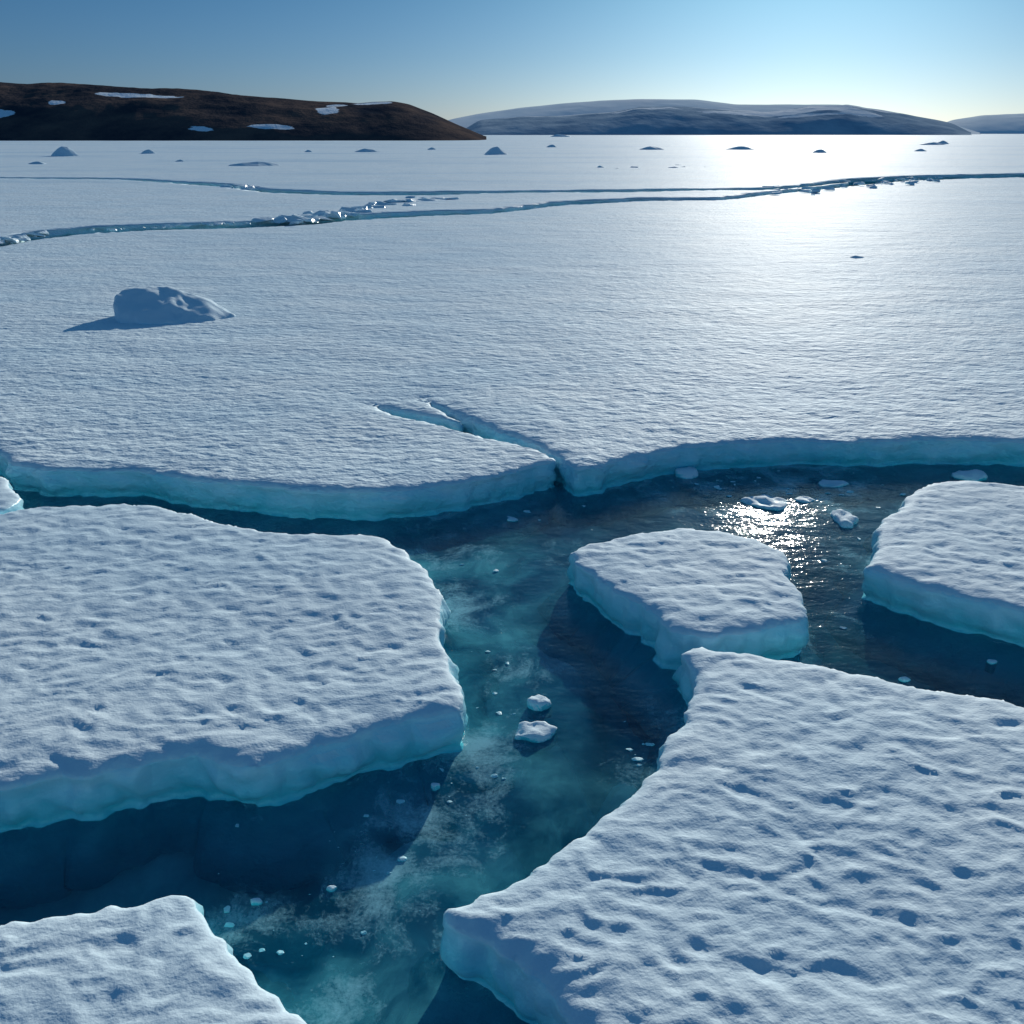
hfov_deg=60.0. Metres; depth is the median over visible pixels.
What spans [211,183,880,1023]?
sea water
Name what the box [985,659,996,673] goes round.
ice chunk
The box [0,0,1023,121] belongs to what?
sky
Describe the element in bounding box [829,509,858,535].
ice chunk
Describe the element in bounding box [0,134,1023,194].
ice sheet
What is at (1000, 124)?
snowy mountain
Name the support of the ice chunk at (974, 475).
on the sea water
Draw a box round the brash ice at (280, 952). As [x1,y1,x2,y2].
[218,470,905,958]
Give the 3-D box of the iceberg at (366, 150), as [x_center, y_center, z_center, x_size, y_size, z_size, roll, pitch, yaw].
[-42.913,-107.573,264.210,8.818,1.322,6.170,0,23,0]
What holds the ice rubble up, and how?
on the ice sheet at (534, 163)
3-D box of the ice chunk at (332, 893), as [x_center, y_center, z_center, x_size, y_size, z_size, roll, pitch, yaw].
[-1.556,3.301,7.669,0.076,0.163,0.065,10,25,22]
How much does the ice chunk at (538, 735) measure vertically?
0.252 m
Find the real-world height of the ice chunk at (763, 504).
0.239 m
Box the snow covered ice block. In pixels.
[113,286,234,324]
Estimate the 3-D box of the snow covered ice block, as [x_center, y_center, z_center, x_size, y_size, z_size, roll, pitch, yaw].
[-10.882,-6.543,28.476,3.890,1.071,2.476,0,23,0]
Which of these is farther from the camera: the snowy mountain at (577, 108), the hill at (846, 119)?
the snowy mountain at (577, 108)
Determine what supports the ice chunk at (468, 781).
in the sea water
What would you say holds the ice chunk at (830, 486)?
on the sea water
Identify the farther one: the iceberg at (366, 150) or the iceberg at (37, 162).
the iceberg at (366, 150)
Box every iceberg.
[29,161,45,163]
[51,146,78,155]
[141,149,155,153]
[229,162,278,165]
[355,149,378,151]
[485,147,506,154]
[550,134,569,136]
[639,146,664,149]
[725,146,753,149]
[812,149,826,152]
[919,142,944,144]
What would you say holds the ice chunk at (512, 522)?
on the sea water
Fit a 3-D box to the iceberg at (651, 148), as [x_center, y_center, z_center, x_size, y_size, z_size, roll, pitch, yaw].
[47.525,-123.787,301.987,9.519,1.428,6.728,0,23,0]
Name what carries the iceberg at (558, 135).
on the ice sheet at (534, 163)
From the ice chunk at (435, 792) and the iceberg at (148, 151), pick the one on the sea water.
the ice chunk at (435, 792)
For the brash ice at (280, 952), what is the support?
on the sea water
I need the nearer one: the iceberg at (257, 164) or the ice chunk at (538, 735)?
the ice chunk at (538, 735)
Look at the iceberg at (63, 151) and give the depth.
217.16 m
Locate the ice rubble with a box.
[0,166,942,244]
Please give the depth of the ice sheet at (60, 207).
71.67 m
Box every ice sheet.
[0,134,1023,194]
[0,177,1023,555]
[0,178,848,246]
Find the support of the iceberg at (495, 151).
on the ice sheet at (534, 163)
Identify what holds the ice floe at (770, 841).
on the sea water
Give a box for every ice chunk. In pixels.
[250,898,263,915]
[326,885,337,902]
[431,783,440,800]
[452,766,514,792]
[507,517,518,527]
[513,721,557,750]
[527,694,551,720]
[675,466,698,487]
[740,494,787,515]
[792,496,814,509]
[817,480,850,492]
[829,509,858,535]
[897,677,910,685]
[950,469,987,482]
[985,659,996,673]
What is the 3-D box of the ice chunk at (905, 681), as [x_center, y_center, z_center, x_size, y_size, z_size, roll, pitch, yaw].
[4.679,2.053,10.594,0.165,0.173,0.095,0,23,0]
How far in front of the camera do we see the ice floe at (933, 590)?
12.05 m
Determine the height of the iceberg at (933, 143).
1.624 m
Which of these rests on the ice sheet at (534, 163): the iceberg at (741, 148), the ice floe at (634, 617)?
the iceberg at (741, 148)
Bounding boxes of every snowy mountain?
[448,99,979,133]
[948,113,1023,133]
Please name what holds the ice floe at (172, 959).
on the sea water
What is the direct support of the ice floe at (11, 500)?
on the sea water
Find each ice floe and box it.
[0,477,23,513]
[0,503,500,908]
[0,895,323,1023]
[404,647,1023,1023]
[537,528,824,740]
[824,481,1023,707]
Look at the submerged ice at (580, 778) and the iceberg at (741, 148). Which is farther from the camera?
the iceberg at (741, 148)
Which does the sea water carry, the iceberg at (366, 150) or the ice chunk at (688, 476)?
the ice chunk at (688, 476)
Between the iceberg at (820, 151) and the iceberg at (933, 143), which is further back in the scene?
the iceberg at (933, 143)
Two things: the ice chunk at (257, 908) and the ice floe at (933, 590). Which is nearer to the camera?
the ice chunk at (257, 908)
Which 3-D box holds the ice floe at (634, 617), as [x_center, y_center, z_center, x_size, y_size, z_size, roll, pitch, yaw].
[2.622,1.562,12.279,3.691,1.673,4.041,-9,25,-21]
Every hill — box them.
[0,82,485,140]
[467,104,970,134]
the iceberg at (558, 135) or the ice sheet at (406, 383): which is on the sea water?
the ice sheet at (406, 383)
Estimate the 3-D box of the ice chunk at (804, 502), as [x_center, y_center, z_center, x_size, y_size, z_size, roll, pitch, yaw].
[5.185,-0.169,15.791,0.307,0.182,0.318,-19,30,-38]
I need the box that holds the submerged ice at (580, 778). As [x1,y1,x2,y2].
[0,494,937,1023]
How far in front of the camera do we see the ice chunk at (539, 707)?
10.04 m
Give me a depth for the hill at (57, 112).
695.44 m
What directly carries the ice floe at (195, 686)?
on the sea water
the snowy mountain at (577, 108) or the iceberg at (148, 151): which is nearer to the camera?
the iceberg at (148, 151)

